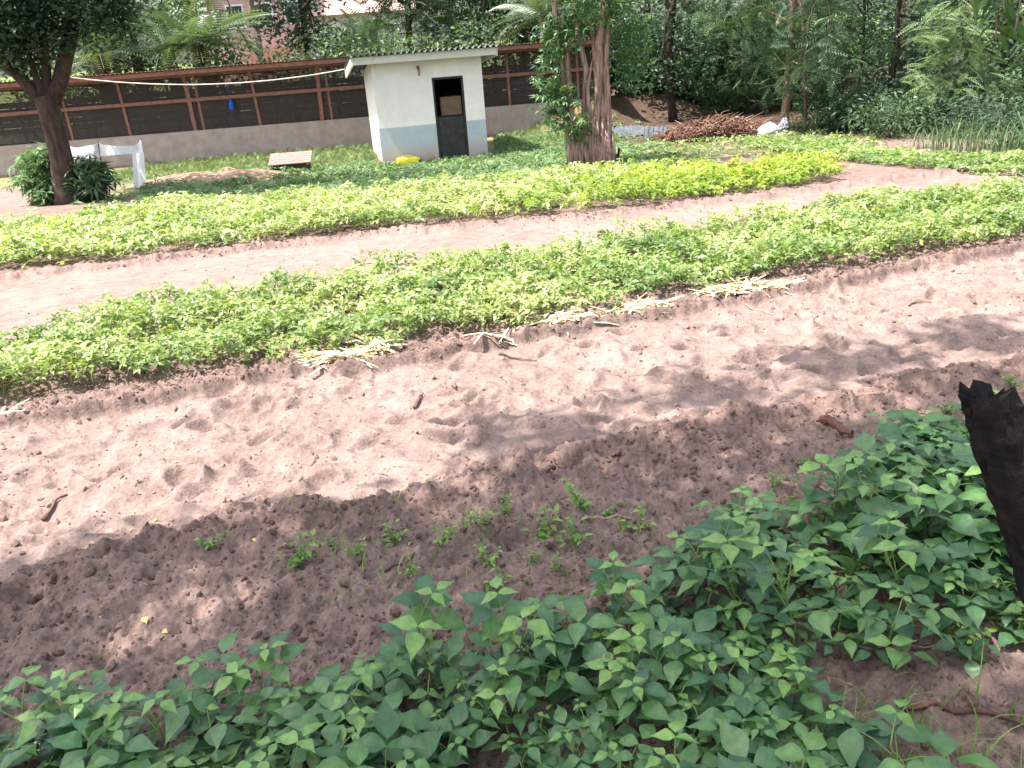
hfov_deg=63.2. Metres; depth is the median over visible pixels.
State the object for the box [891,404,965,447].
bean plant
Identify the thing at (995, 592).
bean plant
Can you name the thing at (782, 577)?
bean plant
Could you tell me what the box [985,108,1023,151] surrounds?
tall grass
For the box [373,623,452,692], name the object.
bean plant
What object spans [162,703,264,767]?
bean plant
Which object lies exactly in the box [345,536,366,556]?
weed
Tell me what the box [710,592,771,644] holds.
bean plant
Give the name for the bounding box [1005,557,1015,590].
bean plant
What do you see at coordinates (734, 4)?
sky
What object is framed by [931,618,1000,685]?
bean plant
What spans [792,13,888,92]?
bush
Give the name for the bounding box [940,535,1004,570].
bean plant
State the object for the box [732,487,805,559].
bean plant
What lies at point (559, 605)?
bean plant
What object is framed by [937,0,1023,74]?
shade tree
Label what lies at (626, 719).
bean plant
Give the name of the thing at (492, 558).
weed
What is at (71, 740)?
bean plant
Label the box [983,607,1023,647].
bean plant
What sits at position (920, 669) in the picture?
soil clods
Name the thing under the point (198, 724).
bean plant
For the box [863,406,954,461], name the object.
bean plant
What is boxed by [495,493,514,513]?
weed
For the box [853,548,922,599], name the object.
bean plant
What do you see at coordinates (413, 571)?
weed
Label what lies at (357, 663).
bean plant
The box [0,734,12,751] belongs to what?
bean plant
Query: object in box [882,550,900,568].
weed
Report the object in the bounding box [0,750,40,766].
bean plant
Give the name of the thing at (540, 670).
bean plant
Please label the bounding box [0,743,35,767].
bean plant
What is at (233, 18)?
palm
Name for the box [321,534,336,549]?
weed
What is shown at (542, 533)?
weed
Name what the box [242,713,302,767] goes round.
bean plant
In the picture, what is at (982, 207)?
crop bed
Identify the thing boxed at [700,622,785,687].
bean plant
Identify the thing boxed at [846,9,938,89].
bush
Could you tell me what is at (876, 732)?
bean plant
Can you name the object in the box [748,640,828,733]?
bean plant
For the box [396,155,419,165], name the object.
jerrycan
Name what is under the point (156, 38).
palm
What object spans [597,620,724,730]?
bean plant
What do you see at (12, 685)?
bean plant
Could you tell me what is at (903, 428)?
bean plant
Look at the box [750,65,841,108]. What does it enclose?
bush
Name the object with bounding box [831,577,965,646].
bean plant
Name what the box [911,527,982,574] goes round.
bean plant
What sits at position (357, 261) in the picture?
leafy plant
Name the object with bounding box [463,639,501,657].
bean plant
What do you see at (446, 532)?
weed
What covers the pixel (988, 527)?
bean plant
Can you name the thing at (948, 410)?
weed
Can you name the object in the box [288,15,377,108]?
bush
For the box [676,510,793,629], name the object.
bean plant
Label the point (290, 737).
bean plant
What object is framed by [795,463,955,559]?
bean plant
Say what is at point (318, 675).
bean plant
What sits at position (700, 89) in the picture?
bush
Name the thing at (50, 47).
tree
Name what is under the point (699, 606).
bean plant
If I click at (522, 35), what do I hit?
tree
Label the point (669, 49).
tree
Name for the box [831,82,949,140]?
bush
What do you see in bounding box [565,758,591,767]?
bean plant
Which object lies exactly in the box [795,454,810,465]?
weed
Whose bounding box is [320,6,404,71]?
palm
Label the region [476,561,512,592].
weed
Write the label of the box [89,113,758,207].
weeds
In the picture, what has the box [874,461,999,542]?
bean plant
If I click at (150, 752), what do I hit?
bean plant
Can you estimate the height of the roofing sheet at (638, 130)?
0.220 m
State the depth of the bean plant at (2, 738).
2.07 m
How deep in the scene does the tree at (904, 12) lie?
23.20 m
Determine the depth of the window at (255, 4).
41.69 m
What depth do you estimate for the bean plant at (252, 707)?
2.11 m
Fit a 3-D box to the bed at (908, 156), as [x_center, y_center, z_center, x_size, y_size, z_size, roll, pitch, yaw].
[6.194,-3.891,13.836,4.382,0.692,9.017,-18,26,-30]
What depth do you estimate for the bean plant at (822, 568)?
2.41 m
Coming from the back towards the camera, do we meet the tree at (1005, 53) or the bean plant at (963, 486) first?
the tree at (1005, 53)
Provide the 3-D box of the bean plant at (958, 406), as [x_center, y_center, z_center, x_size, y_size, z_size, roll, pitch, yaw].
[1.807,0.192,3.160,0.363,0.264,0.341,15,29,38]
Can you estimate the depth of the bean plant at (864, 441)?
2.79 m
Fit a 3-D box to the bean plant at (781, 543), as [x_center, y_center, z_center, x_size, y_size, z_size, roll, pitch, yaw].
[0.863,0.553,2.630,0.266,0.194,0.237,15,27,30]
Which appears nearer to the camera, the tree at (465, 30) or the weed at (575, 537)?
the weed at (575, 537)
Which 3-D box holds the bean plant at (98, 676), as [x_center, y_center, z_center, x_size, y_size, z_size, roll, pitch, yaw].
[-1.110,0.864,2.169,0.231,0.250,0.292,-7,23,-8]
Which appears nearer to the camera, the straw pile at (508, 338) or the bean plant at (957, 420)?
the bean plant at (957, 420)
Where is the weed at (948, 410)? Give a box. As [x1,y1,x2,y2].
[940,402,954,414]
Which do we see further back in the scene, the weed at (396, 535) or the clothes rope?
the clothes rope
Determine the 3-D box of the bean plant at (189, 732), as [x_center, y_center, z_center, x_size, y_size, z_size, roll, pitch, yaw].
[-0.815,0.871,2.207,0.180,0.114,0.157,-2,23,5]
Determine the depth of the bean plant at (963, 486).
2.93 m
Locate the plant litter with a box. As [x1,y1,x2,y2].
[0,241,1019,754]
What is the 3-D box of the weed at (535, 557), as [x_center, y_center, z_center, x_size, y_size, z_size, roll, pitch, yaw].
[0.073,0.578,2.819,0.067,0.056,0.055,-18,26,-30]
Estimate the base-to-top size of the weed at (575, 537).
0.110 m
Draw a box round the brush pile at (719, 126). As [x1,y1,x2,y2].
[651,110,771,144]
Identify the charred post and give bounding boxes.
[958,379,1023,630]
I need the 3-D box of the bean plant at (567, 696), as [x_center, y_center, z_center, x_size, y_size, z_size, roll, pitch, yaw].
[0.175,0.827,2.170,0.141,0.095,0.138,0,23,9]
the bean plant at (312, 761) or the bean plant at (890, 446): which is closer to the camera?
the bean plant at (312, 761)
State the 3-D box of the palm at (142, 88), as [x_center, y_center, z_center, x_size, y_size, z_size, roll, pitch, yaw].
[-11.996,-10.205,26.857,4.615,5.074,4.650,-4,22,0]
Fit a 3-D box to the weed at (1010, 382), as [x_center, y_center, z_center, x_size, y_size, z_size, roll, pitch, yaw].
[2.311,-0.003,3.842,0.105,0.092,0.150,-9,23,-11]
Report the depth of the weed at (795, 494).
2.96 m
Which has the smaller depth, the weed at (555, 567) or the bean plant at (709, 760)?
the bean plant at (709, 760)
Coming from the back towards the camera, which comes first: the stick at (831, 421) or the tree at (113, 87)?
the tree at (113, 87)
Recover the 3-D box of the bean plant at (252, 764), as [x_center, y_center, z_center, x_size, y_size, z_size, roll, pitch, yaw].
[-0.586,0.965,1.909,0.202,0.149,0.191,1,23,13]
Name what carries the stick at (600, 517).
on the ground at (34, 288)
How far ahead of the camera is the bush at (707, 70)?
26.16 m
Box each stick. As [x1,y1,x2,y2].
[41,494,67,520]
[382,552,414,572]
[413,392,423,409]
[499,353,536,360]
[584,514,630,519]
[745,303,774,313]
[799,466,832,495]
[819,414,853,435]
[832,641,955,649]
[896,699,1023,726]
[908,301,931,305]
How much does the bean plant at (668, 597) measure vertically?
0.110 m
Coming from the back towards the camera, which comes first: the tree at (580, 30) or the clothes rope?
the tree at (580, 30)
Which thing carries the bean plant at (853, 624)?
on the ground at (34, 288)
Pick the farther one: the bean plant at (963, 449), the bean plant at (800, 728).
the bean plant at (963, 449)
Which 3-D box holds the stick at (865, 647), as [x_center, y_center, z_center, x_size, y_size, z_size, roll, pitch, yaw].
[1.074,0.730,2.323,0.341,0.029,0.019,-1,23,9]
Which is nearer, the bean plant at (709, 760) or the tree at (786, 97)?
the bean plant at (709, 760)
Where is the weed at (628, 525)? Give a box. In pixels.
[610,502,657,531]
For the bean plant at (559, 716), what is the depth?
1.95 m
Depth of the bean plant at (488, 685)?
2.06 m
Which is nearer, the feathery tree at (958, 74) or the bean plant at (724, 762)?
the bean plant at (724, 762)
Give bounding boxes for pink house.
[212,0,424,106]
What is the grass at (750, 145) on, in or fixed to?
on the ground at (34, 288)
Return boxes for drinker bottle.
[225,74,233,109]
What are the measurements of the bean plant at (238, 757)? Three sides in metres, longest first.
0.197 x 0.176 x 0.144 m
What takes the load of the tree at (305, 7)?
on the ground at (34, 288)
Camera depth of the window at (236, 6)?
41.60 m
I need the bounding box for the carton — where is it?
[438,95,461,115]
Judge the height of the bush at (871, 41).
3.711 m
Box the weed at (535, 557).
[523,550,544,561]
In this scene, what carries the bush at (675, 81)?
on the ground at (34, 288)
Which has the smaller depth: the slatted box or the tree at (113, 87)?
the slatted box
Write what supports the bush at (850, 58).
on the ground at (34, 288)
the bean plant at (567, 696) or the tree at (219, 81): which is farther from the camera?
the tree at (219, 81)
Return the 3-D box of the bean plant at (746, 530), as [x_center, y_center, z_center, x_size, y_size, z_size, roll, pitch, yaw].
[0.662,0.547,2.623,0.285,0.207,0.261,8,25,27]
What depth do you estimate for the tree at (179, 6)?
29.82 m
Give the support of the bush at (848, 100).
on the ground at (34, 288)
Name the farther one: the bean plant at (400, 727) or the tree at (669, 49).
the tree at (669, 49)
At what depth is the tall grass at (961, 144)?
13.20 m
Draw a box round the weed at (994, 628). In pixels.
[980,598,1023,635]
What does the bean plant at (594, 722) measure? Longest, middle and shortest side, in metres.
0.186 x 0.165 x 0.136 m
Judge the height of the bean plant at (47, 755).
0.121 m
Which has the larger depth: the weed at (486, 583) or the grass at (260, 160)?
the grass at (260, 160)
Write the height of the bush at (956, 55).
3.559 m
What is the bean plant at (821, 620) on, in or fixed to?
on the ground at (34, 288)
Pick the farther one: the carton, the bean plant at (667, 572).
the carton
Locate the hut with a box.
[343,43,499,165]
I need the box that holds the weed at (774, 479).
[769,469,785,485]
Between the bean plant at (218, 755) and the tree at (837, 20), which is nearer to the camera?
the bean plant at (218, 755)
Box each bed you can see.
[0,158,706,268]
[0,170,1023,399]
[497,150,893,214]
[739,133,1023,176]
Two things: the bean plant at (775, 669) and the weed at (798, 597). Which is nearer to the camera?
the bean plant at (775, 669)
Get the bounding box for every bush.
[0,60,100,142]
[1,141,54,206]
[50,41,162,127]
[62,153,121,204]
[112,51,206,124]
[170,20,287,127]
[229,36,339,122]
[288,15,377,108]
[351,28,446,113]
[417,3,520,105]
[485,21,556,99]
[528,0,634,100]
[570,3,692,99]
[610,3,722,104]
[639,75,700,102]
[646,22,738,97]
[657,0,780,105]
[674,45,752,106]
[686,71,781,115]
[733,1,872,106]
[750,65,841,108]
[779,82,871,133]
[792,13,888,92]
[799,71,915,134]
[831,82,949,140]
[837,3,900,83]
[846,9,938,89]
[859,57,932,104]
[867,82,979,135]
[870,0,992,73]
[892,6,1022,90]
[901,81,1023,139]
[921,45,1023,128]
[958,2,1023,83]
[969,91,1023,149]
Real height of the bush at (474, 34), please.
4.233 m
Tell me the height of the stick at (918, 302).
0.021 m
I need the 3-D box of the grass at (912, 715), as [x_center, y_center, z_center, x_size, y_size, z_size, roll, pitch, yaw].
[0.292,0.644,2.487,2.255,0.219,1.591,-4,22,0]
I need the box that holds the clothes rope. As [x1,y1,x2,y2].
[71,69,344,84]
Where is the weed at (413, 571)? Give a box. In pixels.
[399,557,421,578]
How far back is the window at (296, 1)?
41.66 m
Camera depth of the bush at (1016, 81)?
16.92 m
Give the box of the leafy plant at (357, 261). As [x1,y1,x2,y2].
[349,249,369,264]
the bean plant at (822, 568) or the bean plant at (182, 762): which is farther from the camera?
the bean plant at (822, 568)
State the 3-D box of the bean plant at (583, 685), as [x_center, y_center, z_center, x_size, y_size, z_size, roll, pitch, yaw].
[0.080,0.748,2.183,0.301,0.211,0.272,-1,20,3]
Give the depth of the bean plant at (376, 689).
2.29 m
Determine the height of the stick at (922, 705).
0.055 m
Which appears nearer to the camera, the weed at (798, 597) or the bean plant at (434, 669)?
the bean plant at (434, 669)
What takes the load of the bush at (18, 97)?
on the ground at (34, 288)
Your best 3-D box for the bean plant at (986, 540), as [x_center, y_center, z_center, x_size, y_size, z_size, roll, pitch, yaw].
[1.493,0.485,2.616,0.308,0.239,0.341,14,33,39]
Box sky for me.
[0,0,951,77]
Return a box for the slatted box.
[268,151,311,171]
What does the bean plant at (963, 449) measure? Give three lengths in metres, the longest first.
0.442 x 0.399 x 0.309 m
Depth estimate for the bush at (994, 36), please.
27.21 m
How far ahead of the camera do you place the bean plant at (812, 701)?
2.02 m
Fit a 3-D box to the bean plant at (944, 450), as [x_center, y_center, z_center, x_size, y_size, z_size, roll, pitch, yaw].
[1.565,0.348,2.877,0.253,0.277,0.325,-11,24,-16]
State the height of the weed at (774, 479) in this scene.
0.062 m
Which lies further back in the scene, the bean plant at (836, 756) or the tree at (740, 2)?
the tree at (740, 2)
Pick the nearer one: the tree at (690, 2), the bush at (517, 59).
the bush at (517, 59)
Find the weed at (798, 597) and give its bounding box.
[780,592,810,611]
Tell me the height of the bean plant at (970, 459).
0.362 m
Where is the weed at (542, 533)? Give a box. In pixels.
[521,503,563,541]
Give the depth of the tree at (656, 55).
24.93 m
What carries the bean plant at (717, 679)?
on the ground at (34, 288)
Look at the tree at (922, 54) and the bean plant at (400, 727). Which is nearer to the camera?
the bean plant at (400, 727)
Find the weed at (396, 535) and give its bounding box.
[376,519,408,547]
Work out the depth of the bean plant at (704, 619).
2.19 m
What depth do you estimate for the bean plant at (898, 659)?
2.17 m
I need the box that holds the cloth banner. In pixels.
[70,138,145,189]
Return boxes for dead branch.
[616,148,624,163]
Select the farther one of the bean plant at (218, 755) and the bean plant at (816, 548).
the bean plant at (816, 548)
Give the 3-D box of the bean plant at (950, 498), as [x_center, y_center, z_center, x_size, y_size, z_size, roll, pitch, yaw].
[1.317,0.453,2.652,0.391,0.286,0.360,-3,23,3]
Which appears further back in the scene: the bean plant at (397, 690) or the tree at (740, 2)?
the tree at (740, 2)
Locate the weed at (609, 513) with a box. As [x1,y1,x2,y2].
[602,506,614,516]
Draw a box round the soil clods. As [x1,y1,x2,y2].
[0,187,1023,767]
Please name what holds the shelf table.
on the hut
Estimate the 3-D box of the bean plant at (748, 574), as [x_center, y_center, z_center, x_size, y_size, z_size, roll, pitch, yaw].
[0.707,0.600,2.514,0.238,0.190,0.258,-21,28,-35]
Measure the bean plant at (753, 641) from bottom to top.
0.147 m
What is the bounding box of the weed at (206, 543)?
[194,529,229,550]
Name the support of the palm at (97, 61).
on the ground at (34, 288)
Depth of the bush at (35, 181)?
15.73 m
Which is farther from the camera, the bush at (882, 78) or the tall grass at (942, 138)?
the bush at (882, 78)
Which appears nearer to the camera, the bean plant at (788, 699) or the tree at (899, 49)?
the bean plant at (788, 699)
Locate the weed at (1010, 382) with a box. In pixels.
[998,370,1023,390]
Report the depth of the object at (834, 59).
43.41 m
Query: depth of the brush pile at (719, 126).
19.20 m
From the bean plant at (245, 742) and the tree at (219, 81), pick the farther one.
the tree at (219, 81)
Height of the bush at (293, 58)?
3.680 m
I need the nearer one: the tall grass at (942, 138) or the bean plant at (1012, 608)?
the bean plant at (1012, 608)
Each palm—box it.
[31,13,162,135]
[55,0,201,123]
[90,10,249,121]
[126,0,275,112]
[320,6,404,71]
[479,0,625,101]
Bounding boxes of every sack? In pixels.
[756,122,779,136]
[778,116,789,131]
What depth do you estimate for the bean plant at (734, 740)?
1.78 m
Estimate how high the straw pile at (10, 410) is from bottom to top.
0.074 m
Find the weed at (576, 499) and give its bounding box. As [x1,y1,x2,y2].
[559,478,592,511]
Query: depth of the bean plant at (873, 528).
2.39 m
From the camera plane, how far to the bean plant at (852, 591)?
2.43 m
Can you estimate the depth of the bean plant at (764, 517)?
2.72 m
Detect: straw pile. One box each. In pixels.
[0,398,38,414]
[287,342,385,374]
[346,332,406,357]
[462,328,516,346]
[512,310,617,335]
[591,293,681,314]
[676,275,810,302]
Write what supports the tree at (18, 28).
on the ground at (34, 288)
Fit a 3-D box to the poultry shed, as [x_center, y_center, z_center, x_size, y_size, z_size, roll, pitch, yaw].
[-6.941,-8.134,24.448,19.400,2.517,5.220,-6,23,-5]
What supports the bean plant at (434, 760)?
on the ground at (34, 288)
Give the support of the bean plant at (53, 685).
on the ground at (34, 288)
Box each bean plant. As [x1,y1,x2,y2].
[0,664,82,765]
[0,701,9,755]
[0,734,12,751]
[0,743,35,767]
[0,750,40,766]
[1,675,100,767]
[28,668,126,767]
[31,736,86,767]
[44,681,164,762]
[44,716,150,767]
[86,667,251,767]
[114,726,159,766]
[116,752,208,767]
[123,629,273,745]
[125,739,226,767]
[157,744,231,767]
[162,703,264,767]
[186,687,227,738]
[186,753,237,767]
[213,630,315,746]
[222,762,287,767]
[229,727,284,767]
[232,719,271,748]
[234,708,327,767]
[235,680,315,737]
[235,721,352,767]
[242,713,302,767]
[260,675,367,759]
[280,720,382,767]
[285,678,436,767]
[298,661,416,746]
[306,673,358,727]
[306,697,445,767]
[325,652,423,710]
[349,654,383,708]
[354,572,497,717]
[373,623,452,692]
[388,710,444,766]
[400,697,497,767]
[403,703,451,761]
[413,639,481,705]
[415,685,453,717]
[420,694,484,748]
[427,758,458,767]
[436,761,446,767]
[444,679,509,729]
[456,684,513,743]
[459,575,578,711]
[462,652,547,752]
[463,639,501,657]
[479,729,552,767]
[488,628,600,714]
[489,623,564,696]
[495,738,548,767]
[499,592,623,710]
[516,595,607,651]
[523,704,581,759]
[540,704,620,767]
[546,699,621,761]
[556,680,598,714]
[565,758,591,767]
[567,685,644,728]
[576,637,663,710]
[576,722,668,767]
[578,628,634,699]
[580,659,672,740]
[585,550,664,649]
[586,569,664,638]
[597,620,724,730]
[609,719,717,767]
[624,605,747,687]
[627,522,742,594]
[629,581,684,613]
[635,670,727,753]
[638,583,696,616]
[644,608,692,663]
[645,687,719,759]
[647,524,719,594]
[664,607,717,652]
[673,738,698,767]
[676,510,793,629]
[676,646,777,701]
[676,751,741,767]
[683,583,751,630]
[685,511,770,571]
[685,693,787,766]
[687,485,804,544]
[692,672,797,748]
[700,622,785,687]
[707,543,786,603]
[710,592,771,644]
[716,752,761,767]
[717,536,857,643]
[717,718,850,767]
[727,691,809,767]
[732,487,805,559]
[733,628,792,677]
[735,610,826,674]
[744,643,831,714]
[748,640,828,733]
[752,663,811,710]
[758,529,831,575]
[762,725,846,767]
[764,593,805,626]
[771,532,856,583]
[775,553,817,596]
[775,690,899,767]
[777,448,897,530]
[783,735,830,767]
[784,498,860,543]
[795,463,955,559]
[795,570,880,610]
[796,430,941,516]
[800,561,890,619]
[800,607,891,658]
[800,699,998,767]
[804,456,924,538]
[807,509,910,575]
[817,436,950,494]
[826,450,875,490]
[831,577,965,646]
[838,589,943,669]
[849,600,890,633]
[852,510,961,618]
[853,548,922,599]
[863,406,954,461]
[866,465,989,567]
[868,418,950,460]
[870,430,951,490]
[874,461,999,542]
[887,540,1000,597]
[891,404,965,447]
[899,415,969,445]
[899,564,997,634]
[902,465,967,496]
[909,437,986,493]
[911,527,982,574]
[920,405,969,440]
[921,441,963,477]
[925,504,1004,563]
[928,440,1001,536]
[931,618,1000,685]
[932,455,983,491]
[937,429,970,454]
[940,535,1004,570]
[945,390,998,447]
[948,454,994,519]
[953,511,1011,566]
[954,544,1012,602]
[959,562,1023,610]
[964,472,977,480]
[966,579,1023,623]
[968,545,1007,576]
[978,490,1008,558]
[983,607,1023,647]
[1003,601,1023,625]
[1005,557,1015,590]
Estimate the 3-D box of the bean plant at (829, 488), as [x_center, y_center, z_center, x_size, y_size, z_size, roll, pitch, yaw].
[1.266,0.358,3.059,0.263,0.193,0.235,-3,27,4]
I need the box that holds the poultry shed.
[0,37,612,176]
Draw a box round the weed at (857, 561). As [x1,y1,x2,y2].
[840,555,888,577]
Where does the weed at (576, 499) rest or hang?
on the ground at (34, 288)
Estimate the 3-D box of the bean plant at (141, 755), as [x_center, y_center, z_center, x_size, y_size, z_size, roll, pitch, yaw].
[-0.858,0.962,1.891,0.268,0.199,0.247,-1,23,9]
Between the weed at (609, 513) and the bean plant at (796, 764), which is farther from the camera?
the weed at (609, 513)
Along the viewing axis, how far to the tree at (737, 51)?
26.44 m
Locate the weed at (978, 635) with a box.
[951,612,991,647]
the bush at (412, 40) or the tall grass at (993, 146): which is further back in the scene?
the bush at (412, 40)
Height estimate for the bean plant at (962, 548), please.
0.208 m
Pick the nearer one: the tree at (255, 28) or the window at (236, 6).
the tree at (255, 28)
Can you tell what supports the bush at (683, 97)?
on the ground at (34, 288)
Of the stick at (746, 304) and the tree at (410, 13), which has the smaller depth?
the stick at (746, 304)
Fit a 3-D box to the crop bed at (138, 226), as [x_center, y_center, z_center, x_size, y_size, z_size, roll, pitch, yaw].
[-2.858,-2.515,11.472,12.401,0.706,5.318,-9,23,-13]
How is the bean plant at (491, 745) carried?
on the ground at (34, 288)
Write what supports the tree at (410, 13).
on the ground at (34, 288)
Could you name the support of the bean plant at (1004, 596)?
on the ground at (34, 288)
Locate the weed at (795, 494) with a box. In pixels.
[784,492,800,513]
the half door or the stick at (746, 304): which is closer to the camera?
the stick at (746, 304)
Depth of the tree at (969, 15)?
19.95 m
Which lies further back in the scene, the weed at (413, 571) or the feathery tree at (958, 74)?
the feathery tree at (958, 74)
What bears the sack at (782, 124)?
on the ground at (34, 288)
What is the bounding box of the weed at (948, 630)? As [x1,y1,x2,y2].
[932,620,968,638]
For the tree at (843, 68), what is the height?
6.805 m
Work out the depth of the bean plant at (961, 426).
3.17 m
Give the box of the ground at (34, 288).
[0,6,1023,767]
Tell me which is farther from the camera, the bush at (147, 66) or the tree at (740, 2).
the tree at (740, 2)
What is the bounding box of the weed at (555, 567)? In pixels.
[548,551,561,570]
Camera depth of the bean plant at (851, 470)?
2.67 m
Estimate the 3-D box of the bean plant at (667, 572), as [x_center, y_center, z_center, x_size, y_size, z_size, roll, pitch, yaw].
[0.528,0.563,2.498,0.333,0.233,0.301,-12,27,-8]
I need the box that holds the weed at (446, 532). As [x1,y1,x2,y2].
[429,520,458,546]
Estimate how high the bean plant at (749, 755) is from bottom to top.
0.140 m
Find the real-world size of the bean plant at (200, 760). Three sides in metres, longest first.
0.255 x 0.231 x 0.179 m
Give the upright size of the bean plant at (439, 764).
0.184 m
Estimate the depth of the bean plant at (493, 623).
2.17 m
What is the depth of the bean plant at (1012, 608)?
2.29 m
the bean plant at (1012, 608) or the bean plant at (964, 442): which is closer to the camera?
the bean plant at (1012, 608)
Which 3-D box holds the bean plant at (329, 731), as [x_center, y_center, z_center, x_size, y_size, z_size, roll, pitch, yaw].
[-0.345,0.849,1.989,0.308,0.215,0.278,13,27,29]
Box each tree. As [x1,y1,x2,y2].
[0,0,136,78]
[0,0,190,205]
[0,16,89,107]
[49,0,199,106]
[58,0,158,101]
[110,0,222,61]
[147,0,221,94]
[203,0,225,99]
[224,0,290,108]
[249,0,370,85]
[317,12,405,107]
[353,0,491,53]
[417,0,512,64]
[417,0,515,46]
[453,1,563,75]
[459,0,580,88]
[524,1,631,87]
[527,0,658,165]
[563,0,696,90]
[571,0,708,62]
[613,0,747,121]
[626,0,733,56]
[642,0,764,102]
[673,0,818,105]
[676,0,850,117]
[684,0,870,129]
[716,0,821,25]
[734,0,894,109]
[751,0,896,135]
[768,0,920,98]
[809,0,900,38]
[811,0,1016,126]
[843,0,966,88]
[873,0,1023,95]
[888,0,1023,121]
[897,0,1016,130]
[900,0,1023,110]
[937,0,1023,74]
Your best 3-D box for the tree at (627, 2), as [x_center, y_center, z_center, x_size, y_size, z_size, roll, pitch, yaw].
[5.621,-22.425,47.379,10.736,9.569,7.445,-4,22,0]
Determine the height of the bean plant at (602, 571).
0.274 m
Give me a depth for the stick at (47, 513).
3.47 m
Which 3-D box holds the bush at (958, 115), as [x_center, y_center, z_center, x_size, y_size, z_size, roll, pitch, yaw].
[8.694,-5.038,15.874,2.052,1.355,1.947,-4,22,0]
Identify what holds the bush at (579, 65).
on the ground at (34, 288)
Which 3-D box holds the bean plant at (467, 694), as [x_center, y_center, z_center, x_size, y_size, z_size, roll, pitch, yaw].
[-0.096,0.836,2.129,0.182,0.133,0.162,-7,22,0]
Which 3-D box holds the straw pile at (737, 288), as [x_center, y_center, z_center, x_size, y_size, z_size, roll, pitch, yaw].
[1.554,-0.675,5.699,0.959,0.157,0.413,-4,22,0]
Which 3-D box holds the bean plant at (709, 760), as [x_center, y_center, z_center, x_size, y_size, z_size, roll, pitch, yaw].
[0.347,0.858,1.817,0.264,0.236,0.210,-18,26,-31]
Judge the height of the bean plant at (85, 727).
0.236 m
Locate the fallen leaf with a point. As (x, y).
(144, 619)
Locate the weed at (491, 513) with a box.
[455,507,499,531]
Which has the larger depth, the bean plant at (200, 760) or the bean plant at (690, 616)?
the bean plant at (690, 616)
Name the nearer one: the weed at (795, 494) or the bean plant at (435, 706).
the bean plant at (435, 706)
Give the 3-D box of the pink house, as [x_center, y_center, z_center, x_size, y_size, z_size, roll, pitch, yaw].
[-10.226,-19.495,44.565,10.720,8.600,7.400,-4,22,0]
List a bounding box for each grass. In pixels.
[108,95,624,183]
[287,469,1023,767]
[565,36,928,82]
[615,127,887,161]
[902,128,941,148]
[927,119,977,150]
[943,114,1004,153]
[971,126,1012,153]
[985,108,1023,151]
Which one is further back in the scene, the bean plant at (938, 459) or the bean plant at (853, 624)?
the bean plant at (938, 459)
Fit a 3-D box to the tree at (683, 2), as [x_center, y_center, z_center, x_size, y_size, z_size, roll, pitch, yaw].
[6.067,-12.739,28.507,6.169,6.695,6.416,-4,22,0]
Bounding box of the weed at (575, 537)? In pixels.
[545,516,591,548]
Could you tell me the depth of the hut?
18.54 m
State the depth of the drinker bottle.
22.28 m
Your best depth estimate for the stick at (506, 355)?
4.84 m
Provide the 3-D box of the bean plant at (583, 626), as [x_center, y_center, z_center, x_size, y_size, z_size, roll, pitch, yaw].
[0.140,0.737,2.245,0.330,0.242,0.301,-15,25,-24]
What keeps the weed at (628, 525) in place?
on the ground at (34, 288)
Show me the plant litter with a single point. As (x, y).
(512, 507)
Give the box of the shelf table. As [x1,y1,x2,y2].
[437,112,462,117]
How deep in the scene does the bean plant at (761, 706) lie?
1.98 m
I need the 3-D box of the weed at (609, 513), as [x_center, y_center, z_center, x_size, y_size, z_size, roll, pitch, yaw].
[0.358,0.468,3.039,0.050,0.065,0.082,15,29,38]
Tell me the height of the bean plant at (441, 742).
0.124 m
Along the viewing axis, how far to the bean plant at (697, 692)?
2.03 m
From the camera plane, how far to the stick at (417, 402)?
4.22 m
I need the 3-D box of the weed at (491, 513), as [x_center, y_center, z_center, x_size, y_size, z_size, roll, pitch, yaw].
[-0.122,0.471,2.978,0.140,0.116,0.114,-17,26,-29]
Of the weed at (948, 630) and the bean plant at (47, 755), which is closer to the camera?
the bean plant at (47, 755)
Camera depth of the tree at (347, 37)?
32.92 m
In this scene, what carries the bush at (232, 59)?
on the ground at (34, 288)
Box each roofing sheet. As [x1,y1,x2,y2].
[612,124,645,137]
[644,125,667,137]
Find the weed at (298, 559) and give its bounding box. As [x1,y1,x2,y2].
[274,527,318,567]
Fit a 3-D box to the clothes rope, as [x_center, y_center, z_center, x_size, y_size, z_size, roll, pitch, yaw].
[-7.413,-7.568,20.461,6.839,0.430,0.031,-4,23,2]
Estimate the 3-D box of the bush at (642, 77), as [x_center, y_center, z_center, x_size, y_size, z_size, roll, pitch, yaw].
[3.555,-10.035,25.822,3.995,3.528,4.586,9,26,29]
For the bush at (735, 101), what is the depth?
24.40 m
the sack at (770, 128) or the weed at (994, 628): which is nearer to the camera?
the weed at (994, 628)
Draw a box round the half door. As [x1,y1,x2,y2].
[437,115,466,158]
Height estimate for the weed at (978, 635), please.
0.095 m
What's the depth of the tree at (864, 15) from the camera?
21.42 m
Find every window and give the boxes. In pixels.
[224,4,246,28]
[254,2,274,25]
[282,0,298,24]
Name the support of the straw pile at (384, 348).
on the ground at (34, 288)
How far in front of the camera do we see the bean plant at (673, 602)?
2.46 m
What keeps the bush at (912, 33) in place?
on the ground at (34, 288)
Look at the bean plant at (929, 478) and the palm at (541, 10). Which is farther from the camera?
the palm at (541, 10)
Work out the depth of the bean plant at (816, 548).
2.61 m
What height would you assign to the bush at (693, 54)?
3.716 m
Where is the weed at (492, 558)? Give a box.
[473,539,501,567]
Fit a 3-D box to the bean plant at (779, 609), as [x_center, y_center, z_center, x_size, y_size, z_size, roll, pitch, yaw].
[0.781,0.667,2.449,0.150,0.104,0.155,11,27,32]
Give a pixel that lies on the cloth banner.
(97, 149)

